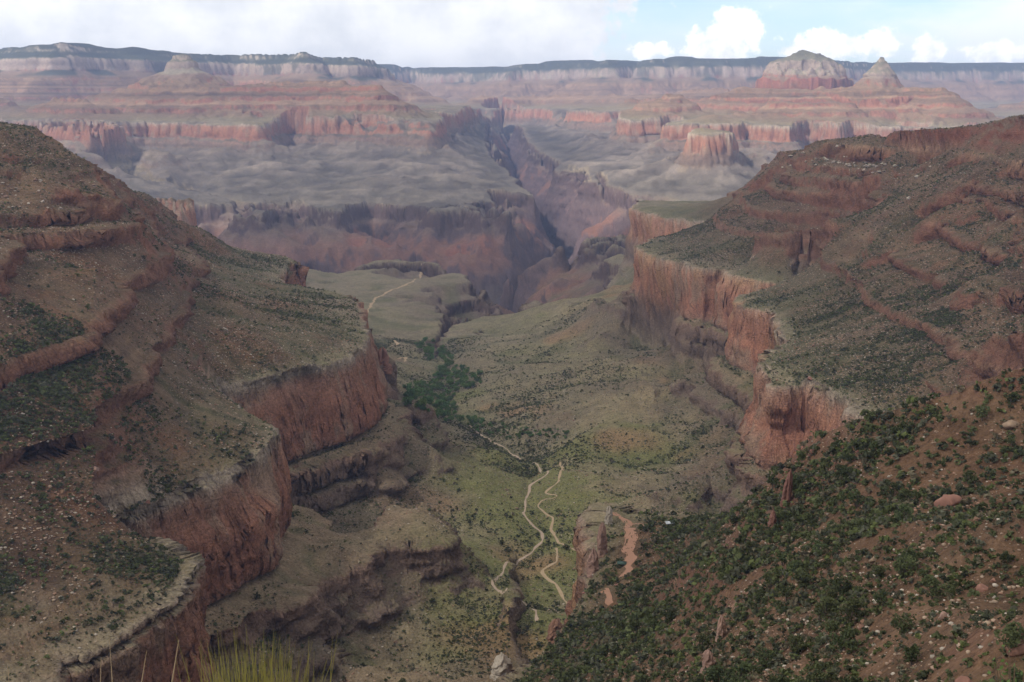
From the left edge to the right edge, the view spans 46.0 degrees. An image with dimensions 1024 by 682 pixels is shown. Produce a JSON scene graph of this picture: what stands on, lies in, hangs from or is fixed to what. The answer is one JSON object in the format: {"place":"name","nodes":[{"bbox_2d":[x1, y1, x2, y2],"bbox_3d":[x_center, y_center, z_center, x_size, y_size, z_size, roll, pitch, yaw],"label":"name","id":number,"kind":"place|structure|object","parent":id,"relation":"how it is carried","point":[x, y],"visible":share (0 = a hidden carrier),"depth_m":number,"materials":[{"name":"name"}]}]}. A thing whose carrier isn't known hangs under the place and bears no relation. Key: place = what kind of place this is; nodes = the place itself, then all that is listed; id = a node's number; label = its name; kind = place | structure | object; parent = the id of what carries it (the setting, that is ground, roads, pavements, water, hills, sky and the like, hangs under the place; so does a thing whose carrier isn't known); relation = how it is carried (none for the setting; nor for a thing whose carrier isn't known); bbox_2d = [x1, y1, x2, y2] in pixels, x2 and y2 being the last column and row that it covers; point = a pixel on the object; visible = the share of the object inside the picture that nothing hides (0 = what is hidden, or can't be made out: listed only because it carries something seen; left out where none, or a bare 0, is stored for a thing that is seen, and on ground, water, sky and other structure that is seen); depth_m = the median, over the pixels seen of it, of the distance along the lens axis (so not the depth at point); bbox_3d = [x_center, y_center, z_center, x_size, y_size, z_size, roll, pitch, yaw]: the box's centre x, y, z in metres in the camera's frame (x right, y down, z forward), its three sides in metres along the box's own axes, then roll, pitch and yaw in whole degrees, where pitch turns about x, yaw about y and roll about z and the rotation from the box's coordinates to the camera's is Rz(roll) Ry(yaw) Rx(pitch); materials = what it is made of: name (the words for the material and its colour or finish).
{"place":"outdoors","nodes":[
{"label":"outdoors","id":0,"kind":"place"},
{"bbox_2d":[0,123,473,681],"bbox_3d":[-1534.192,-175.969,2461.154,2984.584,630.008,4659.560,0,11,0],"label":"hillside","id":1,"kind":"structure","parent":0,"point":[222,531],"depth_m":1231.56,"materials":[{"name":"brown stone"}]},
{"bbox_2d":[401,397,411,404],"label":"cottonwood tree","id":2,"kind":"object","parent":1,"relation":"on","point":[407,401],"visible":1,"depth_m":1904.79,"materials":[{"name":"green plant"}]},
{"bbox_2d":[175,631,338,681],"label":"bunch grass","id":3,"kind":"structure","parent":0,"point":[264,675],"depth_m":3.12,"materials":[{"name":"green plant"}]},
{"bbox_2d":[0,42,521,212],"bbox_3d":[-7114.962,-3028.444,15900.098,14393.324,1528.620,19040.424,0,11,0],"label":"mountain","id":4,"kind":"structure","parent":0,"point":[311,130],"depth_m":9371.43,"materials":[{"name":"stone"}]},
{"bbox_2d":[367,263,422,311],"bbox_3d":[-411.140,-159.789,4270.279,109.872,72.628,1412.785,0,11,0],"label":"path","id":5,"kind":"structure","parent":0,"point":[375,298],"depth_m":4177.08,"materials":[{"name":"beige soil"}]},
{"bbox_2d":[191,154,679,328],"bbox_3d":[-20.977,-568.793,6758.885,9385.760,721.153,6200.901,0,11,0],"label":"terrain","id":6,"kind":"structure","parent":0,"point":[536,247],"depth_m":6538.10,"materials":[{"name":"stone"}]},
{"bbox_2d":[233,203,656,402],"bbox_3d":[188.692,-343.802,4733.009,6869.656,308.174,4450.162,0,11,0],"label":"plateau","id":7,"kind":"structure","parent":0,"point":[391,314],"depth_m":3343.19,"materials":[{"name":"soil"}]},
{"bbox_2d":[219,245,746,681],"bbox_3d":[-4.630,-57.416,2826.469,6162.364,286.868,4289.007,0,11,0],"label":"valley","id":8,"kind":"structure","parent":0,"point":[373,613],"depth_m":1683.90,"materials":[{"name":"green plant"}]},
{"bbox_2d":[378,347,392,374],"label":"rock pinnacle","id":9,"kind":"object","parent":8,"relation":"on","point":[383,356],"visible":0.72,"depth_m":2196.28,"materials":[{"name":"red stone"}]},
{"bbox_2d":[0,114,1023,681],"bbox_3d":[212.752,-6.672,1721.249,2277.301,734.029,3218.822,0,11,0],"label":"shrubbery","id":10,"kind":"object","parent":8,"relation":"on","point":[864,524],"visible":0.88,"depth_m":811.25,"materials":[{"name":"green plant"}]},
{"bbox_2d":[0,115,1023,681],"bbox_3d":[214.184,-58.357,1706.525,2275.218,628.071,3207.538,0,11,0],"label":"rubble","id":11,"kind":"object","parent":8,"relation":"on","point":[544,409],"visible":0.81,"depth_m":1415.21,"materials":[{"name":"stone"}]},
{"bbox_2d":[469,425,548,621],"bbox_3d":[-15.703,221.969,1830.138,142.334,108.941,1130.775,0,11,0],"label":"path","id":12,"kind":"structure","parent":0,"point":[535,547],"depth_m":1612.60,"materials":[{"name":"beige soil"}]},
{"bbox_2d":[0,0,1023,67],"label":"sky","id":13,"kind":"structure","parent":0,"point":[402,33],"materials":[{"name":"white"}]},
{"bbox_2d":[540,548,566,603],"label":"path","id":14,"kind":"structure","parent":0,"point":[543,574],"depth_m":1472.28,"materials":[{"name":"beige soil"}]},
{"bbox_2d":[537,462,574,549],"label":"path","id":15,"kind":"structure","parent":0,"point":[552,517],"depth_m":1677.40,"materials":[{"name":"beige soil"}]},
{"bbox_2d":[601,588,612,605],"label":"path","id":16,"kind":"structure","parent":0,"point":[608,601],"depth_m":818.01,"materials":[{"name":"brown soil"}]},
{"bbox_2d":[612,512,637,576],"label":"path","id":17,"kind":"structure","parent":0,"point":[630,558],"depth_m":931.10,"materials":[{"name":"brown soil"}]},
{"bbox_2d":[450,115,1023,681],"bbox_3d":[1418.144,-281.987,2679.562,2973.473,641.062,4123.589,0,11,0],"label":"hillside","id":18,"kind":"structure","parent":0,"point":[780,421],"depth_m":2091.21,"materials":[{"name":"brown stone"}]},
{"bbox_2d":[489,652,513,680],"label":"rock pinnacle","id":19,"kind":"object","parent":18,"relation":"on","point":[502,665],"visible":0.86,"depth_m":984.68,"materials":[{"name":"stone"}]},
{"bbox_2d":[586,547,598,577],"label":"rock pinnacle","id":20,"kind":"object","parent":18,"relation":"on","point":[592,566],"visible":0.95,"depth_m":893.11,"materials":[{"name":"stone"}]},
{"bbox_2d":[597,522,607,557],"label":"rock pinnacle","id":21,"kind":"object","parent":18,"relation":"on","point":[602,549],"visible":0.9,"depth_m":921.09,"materials":[{"name":"stone"}]},
{"bbox_2d":[604,506,612,524],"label":"rock pinnacle","id":22,"kind":"object","parent":18,"relation":"on","point":[608,519],"visible":0.95,"depth_m":995.86,"materials":[{"name":"stone"}]},
{"bbox_2d":[501,367,1023,681],"bbox_3d":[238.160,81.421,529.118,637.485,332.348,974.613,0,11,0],"label":"hillside","id":23,"kind":"structure","parent":0,"point":[978,669],"depth_m":386.27,"materials":[{"name":"green plant"}]},
{"bbox_2d":[546,618,562,643],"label":"rock pinnacle","id":24,"kind":"object","parent":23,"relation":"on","point":[555,625],"visible":0.67,"depth_m":1223.40,"materials":[{"name":"red stone"}]},
{"bbox_2d":[564,667,575,676],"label":"juniper tree","id":25,"kind":"object","parent":23,"relation":"on","point":[568,672],"visible":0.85,"depth_m":580.73,"materials":[{"name":"green plant"}]},
{"bbox_2d":[628,621,641,630],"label":"juniper tree","id":26,"kind":"object","parent":23,"relation":"on","point":[635,624],"visible":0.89,"depth_m":552.02,"materials":[{"name":"green plant"}]},
{"bbox_2d":[631,582,642,590],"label":"juniper tree","id":27,"kind":"object","parent":23,"relation":"on","point":[637,588],"visible":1,"depth_m":786.11,"materials":[{"name":"green plant"}]},
{"bbox_2d":[633,641,642,651],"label":"juniper tree","id":28,"kind":"object","parent":23,"relation":"on","point":[636,645],"visible":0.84,"depth_m":504.20,"materials":[{"name":"green plant"}]},
{"bbox_2d":[641,596,648,605],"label":"juniper tree","id":29,"kind":"object","parent":23,"relation":"on","point":[645,599],"visible":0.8,"depth_m":661.27,"materials":[{"name":"green plant"}]},
{"bbox_2d":[660,610,674,623],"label":"juniper tree","id":30,"kind":"object","parent":23,"relation":"on","point":[667,615],"visible":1,"depth_m":500.46,"materials":[{"name":"green plant"}]},
{"bbox_2d":[688,673,704,681],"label":"juniper tree","id":31,"kind":"object","parent":23,"relation":"on","point":[700,678],"visible":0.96,"depth_m":337.28,"materials":[{"name":"green plant"}]},
{"bbox_2d":[695,633,711,653],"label":"juniper tree","id":32,"kind":"object","parent":23,"relation":"on","point":[702,638],"visible":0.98,"depth_m":380.68,"materials":[{"name":"green plant"}]},
{"bbox_2d":[700,649,714,673],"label":"rock pinnacle","id":33,"kind":"object","parent":23,"relation":"on","point":[708,660],"visible":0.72,"depth_m":350.81,"materials":[{"name":"stone"}]},
{"bbox_2d":[703,664,729,681],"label":"juniper tree","id":34,"kind":"object","parent":23,"relation":"on","point":[714,672],"visible":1,"depth_m":316.29,"materials":[{"name":"green plant"}]},
{"bbox_2d":[715,615,726,641],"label":"rock pinnacle","id":35,"kind":"object","parent":23,"relation":"on","point":[721,628],"visible":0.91,"depth_m":374.20,"materials":[{"name":"stone"}]},
{"bbox_2d":[733,502,743,513],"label":"juniper tree","id":36,"kind":"object","parent":23,"relation":"on","point":[738,507],"visible":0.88,"depth_m":559.04,"materials":[{"name":"green plant"}]},
{"bbox_2d":[726,661,752,681],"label":"juniper tree","id":37,"kind":"object","parent":23,"relation":"on","point":[744,667],"visible":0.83,"depth_m":296.20,"materials":[{"name":"green plant"}]},
{"bbox_2d":[746,541,757,551],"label":"juniper tree","id":38,"kind":"object","parent":23,"relation":"on","point":[749,544],"visible":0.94,"depth_m":470.76,"materials":[{"name":"green plant"}]},
{"bbox_2d":[751,664,764,674],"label":"juniper tree","id":39,"kind":"object","parent":23,"relation":"on","point":[755,668],"visible":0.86,"depth_m":289.63,"materials":[{"name":"green plant"}]},
{"bbox_2d":[751,645,777,668],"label":"juniper tree","id":40,"kind":"object","parent":23,"relation":"on","point":[759,654],"visible":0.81,"depth_m":297.63,"materials":[{"name":"green plant"}]},
{"bbox_2d":[762,568,779,584],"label":"juniper tree","id":41,"kind":"object","parent":23,"relation":"on","point":[768,575],"visible":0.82,"depth_m":387.79,"materials":[{"name":"green plant"}]},
{"bbox_2d":[766,475,777,487],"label":"juniper tree","id":42,"kind":"object","parent":23,"relation":"on","point":[770,478],"visible":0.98,"depth_m":542.25,"materials":[{"name":"green plant"}]},
{"bbox_2d":[768,510,776,528],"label":"rock pinnacle","id":43,"kind":"object","parent":23,"relation":"on","point":[772,521],"visible":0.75,"depth_m":478.22,"materials":[{"name":"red stone"}]},
{"bbox_2d":[764,673,789,681],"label":"juniper tree","id":44,"kind":"object","parent":23,"relation":"on","point":[775,678],"visible":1,"depth_m":247.17,"materials":[{"name":"green plant"}]},
{"bbox_2d":[770,506,785,519],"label":"juniper tree","id":45,"kind":"object","parent":23,"relation":"on","point":[780,511],"visible":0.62,"depth_m":482.27,"materials":[{"name":"green plant"}]},
{"bbox_2d":[774,551,788,564],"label":"juniper tree","id":46,"kind":"object","parent":23,"relation":"on","point":[781,557],"visible":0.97,"depth_m":403.90,"materials":[{"name":"green plant"}]},
{"bbox_2d":[775,583,794,601],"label":"juniper tree","id":47,"kind":"object","parent":23,"relation":"on","point":[786,592],"visible":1,"depth_m":357.42,"materials":[{"name":"green plant"}]},
{"bbox_2d":[778,511,791,522],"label":"juniper tree","id":48,"kind":"object","parent":23,"relation":"on","point":[782,516],"visible":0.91,"depth_m":474.52,"materials":[{"name":"green plant"}]},
{"bbox_2d":[780,469,792,507],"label":"rock pinnacle","id":49,"kind":"object","parent":23,"relation":"on","point":[787,489],"visible":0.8,"depth_m":489.89,"materials":[{"name":"red stone"}]},
{"bbox_2d":[781,522,793,534],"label":"juniper tree","id":50,"kind":"object","parent":23,"relation":"on","point":[787,525],"visible":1,"depth_m":457.55,"materials":[{"name":"green plant"}]},
{"bbox_2d":[786,559,803,572],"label":"juniper tree","id":51,"kind":"object","parent":23,"relation":"on","point":[795,563],"visible":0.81,"depth_m":372.56,"materials":[{"name":"green plant"}]},
{"bbox_2d":[787,634,806,653],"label":"juniper tree","id":52,"kind":"object","parent":23,"relation":"on","point":[797,646],"visible":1,"depth_m":285.52,"materials":[{"name":"green plant"}]},
{"bbox_2d":[793,473,803,482],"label":"juniper tree","id":53,"kind":"object","parent":23,"relation":"on","point":[797,478],"visible":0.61,"depth_m":500.11,"materials":[{"name":"green plant"}]},
{"bbox_2d":[796,451,806,460],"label":"juniper tree","id":54,"kind":"object","parent":23,"relation":"on","point":[802,456],"visible":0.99,"depth_m":532.23,"materials":[{"name":"green plant"}]},
{"bbox_2d":[792,568,816,591],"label":"juniper tree","id":55,"kind":"object","parent":23,"relation":"on","point":[803,582],"visible":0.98,"depth_m":354.35,"materials":[{"name":"green plant"}]},
{"bbox_2d":[794,674,817,681],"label":"juniper tree","id":56,"kind":"object","parent":23,"relation":"on","point":[800,680],"visible":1,"depth_m":236.43,"materials":[{"name":"green plant"}]},
{"bbox_2d":[803,513,812,521],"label":"juniper tree","id":57,"kind":"object","parent":23,"relation":"on","point":[807,515],"visible":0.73,"depth_m":450.45,"materials":[{"name":"green plant"}]},
{"bbox_2d":[805,669,823,681],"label":"juniper tree","id":58,"kind":"object","parent":23,"relation":"on","point":[807,677],"visible":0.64,"depth_m":240.55,"materials":[{"name":"green plant"}]},
{"bbox_2d":[810,539,828,554],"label":"juniper tree","id":59,"kind":"object","parent":23,"relation":"on","point":[822,546],"visible":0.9,"depth_m":374.26,"materials":[{"name":"green plant"}]},
{"bbox_2d":[819,460,830,468],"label":"juniper tree","id":60,"kind":"object","parent":23,"relation":"on","point":[824,465],"visible":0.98,"depth_m":486.21,"materials":[{"name":"green plant"}]},
{"bbox_2d":[813,596,839,621],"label":"juniper tree","id":61,"kind":"object","parent":23,"relation":"on","point":[826,603],"visible":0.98,"depth_m":302.99,"materials":[{"name":"green plant"}]},
{"bbox_2d":[821,557,833,569],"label":"juniper tree","id":62,"kind":"object","parent":23,"relation":"on","point":[827,562],"visible":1,"depth_m":356.84,"materials":[{"name":"green plant"}]},
{"bbox_2d":[818,667,840,681],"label":"juniper tree","id":63,"kind":"object","parent":23,"relation":"on","point":[831,676],"visible":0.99,"depth_m":236.59,"materials":[{"name":"green plant"}]},
{"bbox_2d":[823,584,838,598],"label":"juniper tree","id":64,"kind":"object","parent":23,"relation":"on","point":[832,592],"visible":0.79,"depth_m":322.68,"materials":[{"name":"green plant"}]},
{"bbox_2d":[822,620,842,634],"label":"juniper tree","id":65,"kind":"object","parent":23,"relation":"on","point":[831,627],"visible":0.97,"depth_m":281.69,"materials":[{"name":"green plant"}]},
{"bbox_2d":[828,632,848,646],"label":"juniper tree","id":66,"kind":"object","parent":23,"relation":"on","point":[838,640],"visible":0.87,"depth_m":263.11,"materials":[{"name":"green plant"}]},
{"bbox_2d":[833,464,846,476],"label":"juniper tree","id":67,"kind":"object","parent":23,"relation":"on","point":[837,473],"visible":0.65,"depth_m":467.48,"materials":[{"name":"green plant"}]},
{"bbox_2d":[829,576,853,596],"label":"juniper tree","id":68,"kind":"object","parent":23,"relation":"on","point":[845,587],"visible":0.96,"depth_m":314.52,"materials":[{"name":"green plant"}]},
{"bbox_2d":[838,466,854,478],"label":"juniper tree","id":69,"kind":"object","parent":23,"relation":"on","point":[842,469],"visible":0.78,"depth_m":459.00,"materials":[{"name":"green plant"}]},
{"bbox_2d":[842,452,854,462],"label":"juniper tree","id":70,"kind":"object","parent":23,"relation":"on","point":[848,456],"visible":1,"depth_m":473.29,"materials":[{"name":"green plant"}]},
{"bbox_2d":[840,626,860,651],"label":"juniper tree","id":71,"kind":"object","parent":23,"relation":"on","point":[850,644],"visible":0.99,"depth_m":256.01,"materials":[{"name":"green plant"}]},
{"bbox_2d":[839,674,864,681],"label":"juniper tree","id":72,"kind":"object","parent":23,"relation":"on","point":[851,679],"visible":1,"depth_m":206.01,"materials":[{"name":"green plant"}]},
{"bbox_2d":[838,598,869,622],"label":"juniper tree","id":73,"kind":"object","parent":23,"relation":"on","point":[853,604],"visible":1,"depth_m":279.35,"materials":[{"name":"green plant"}]},
{"bbox_2d":[847,490,863,507],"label":"juniper tree","id":74,"kind":"object","parent":23,"relation":"on","point":[853,496],"visible":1,"depth_m":423.13,"materials":[{"name":"green plant"}]},
{"bbox_2d":[867,441,884,456],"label":"juniper tree","id":75,"kind":"object","parent":23,"relation":"on","point":[873,446],"visible":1,"depth_m":461.83,"materials":[{"name":"green plant"}]},
{"bbox_2d":[870,564,889,578],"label":"juniper tree","id":76,"kind":"object","parent":23,"relation":"on","point":[879,570],"visible":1,"depth_m":304.91,"materials":[{"name":"green plant"}]},
{"bbox_2d":[873,590,887,605],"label":"juniper tree","id":77,"kind":"object","parent":23,"relation":"on","point":[882,597],"visible":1,"depth_m":280.25,"materials":[{"name":"green plant"}]},
{"bbox_2d":[882,479,901,494],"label":"juniper tree","id":78,"kind":"object","parent":23,"relation":"on","point":[895,487],"visible":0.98,"depth_m":416.92,"materials":[{"name":"green plant"}]},
{"bbox_2d":[890,612,916,634],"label":"juniper tree","id":79,"kind":"object","parent":23,"relation":"on","point":[902,627],"visible":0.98,"depth_m":241.20,"materials":[{"name":"green plant"}]},
{"bbox_2d":[894,503,913,519],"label":"juniper tree","id":80,"kind":"object","parent":23,"relation":"on","point":[906,508],"visible":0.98,"depth_m":348.46,"materials":[{"name":"green plant"}]},
{"bbox_2d":[896,488,913,501],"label":"juniper tree","id":81,"kind":"object","parent":23,"relation":"on","point":[906,493],"visible":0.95,"depth_m":394.86,"materials":[{"name":"green plant"}]},
{"bbox_2d":[892,555,918,578],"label":"juniper tree","id":82,"kind":"object","parent":23,"relation":"on","point":[899,563],"visible":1,"depth_m":287.70,"materials":[{"name":"green plant"}]},
{"bbox_2d":[896,418,914,431],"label":"juniper tree","id":83,"kind":"object","parent":23,"relation":"on","point":[901,423],"visible":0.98,"depth_m":457.13,"materials":[{"name":"green plant"}]},
{"bbox_2d":[897,547,917,565],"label":"juniper tree","id":84,"kind":"object","parent":23,"relation":"on","point":[908,552],"visible":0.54,"depth_m":294.68,"materials":[{"name":"green plant"}]},
{"bbox_2d":[902,644,920,665],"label":"juniper tree","id":85,"kind":"object","parent":23,"relation":"on","point":[910,654],"visible":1,"depth_m":211.43,"materials":[{"name":"green plant"}]},
{"bbox_2d":[916,568,927,577],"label":"juniper tree","id":86,"kind":"object","parent":23,"relation":"on","point":[922,571],"visible":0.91,"depth_m":280.23,"materials":[{"name":"green plant"}]},
{"bbox_2d":[920,574,945,598],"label":"juniper tree","id":87,"kind":"object","parent":23,"relation":"on","point":[928,580],"visible":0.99,"depth_m":263.47,"materials":[{"name":"green plant"}]},
{"bbox_2d":[934,494,962,506],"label":"boulder","id":88,"kind":"object","parent":23,"relation":"on","point":[948,500],"visible":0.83,"depth_m":370.22,"materials":[{"name":"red stone"}]},
{"bbox_2d":[943,581,957,594],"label":"juniper tree","id":89,"kind":"object","parent":23,"relation":"on","point":[950,588],"visible":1,"depth_m":260.54,"materials":[{"name":"green plant"}]},
{"bbox_2d":[955,676,972,681],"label":"boulder","id":90,"kind":"object","parent":23,"relation":"on","point":[963,679],"visible":1,"depth_m":167.01,"materials":[{"name":"red stone"}]},
{"bbox_2d":[961,470,976,481],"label":"juniper tree","id":91,"kind":"object","parent":23,"relation":"on","point":[966,474],"visible":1,"depth_m":390.85,"materials":[{"name":"green plant"}]},
{"bbox_2d":[976,583,987,591],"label":"boulder","id":92,"kind":"object","parent":23,"relation":"on","point":[980,587],"visible":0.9,"depth_m":256.45,"materials":[{"name":"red stone"}]},
{"bbox_2d":[975,402,990,420],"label":"juniper tree","id":93,"kind":"object","parent":23,"relation":"on","point":[981,410],"visible":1,"depth_m":428.01,"materials":[{"name":"green plant"}]},
{"bbox_2d":[996,550,1012,564],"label":"juniper tree","id":94,"kind":"object","parent":23,"relation":"on","point":[1006,556],"visible":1,"depth_m":263.55,"materials":[{"name":"green plant"}]},
{"bbox_2d":[995,621,1023,650],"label":"juniper tree","id":95,"kind":"object","parent":23,"relation":"on","point":[1011,632],"visible":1,"depth_m":167.88,"materials":[{"name":"green plant"}]},
{"bbox_2d":[1002,420,1019,428],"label":"boulder","id":96,"kind":"object","parent":23,"relation":"on","point":[1009,424],"visible":1,"depth_m":417.94,"materials":[{"name":"stone"}]},
{"bbox_2d":[1005,437,1016,445],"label":"juniper tree","id":97,"kind":"object","parent":23,"relation":"on","point":[1012,441],"visible":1,"depth_m":406.87,"materials":[{"name":"green plant"}]},
{"bbox_2d":[1003,392,1020,404],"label":"juniper tree","id":98,"kind":"object","parent":23,"relation":"on","point":[1013,395],"visible":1,"depth_m":427.07,"materials":[{"name":"green plant"}]},
{"bbox_2d":[1005,643,1023,656],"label":"boulder","id":99,"kind":"object","parent":23,"relation":"on","point":[1017,651],"visible":0.81,"depth_m":168.52,"materials":[{"name":"red stone"}]},
{"bbox_2d":[1005,667,1023,681],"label":"juniper tree","id":100,"kind":"object","parent":23,"relation":"on","point":[1019,677],"visible":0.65,"depth_m":158.11,"materials":[{"name":"green plant"}]},
{"bbox_2d":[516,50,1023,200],"bbox_3d":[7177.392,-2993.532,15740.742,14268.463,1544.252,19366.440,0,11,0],"label":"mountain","id":101,"kind":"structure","parent":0,"point":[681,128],"depth_m":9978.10,"materials":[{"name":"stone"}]},
{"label":"ground","id":102,"kind":"structure","parent":0,"visible":0},
{"bbox_2d":[987,645,1023,681],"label":"shrub","id":103,"kind":"object","parent":102,"relation":"on","point":[1008,670],"visible":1,"depth_m":3.64,"materials":[{"name":"green plant"}]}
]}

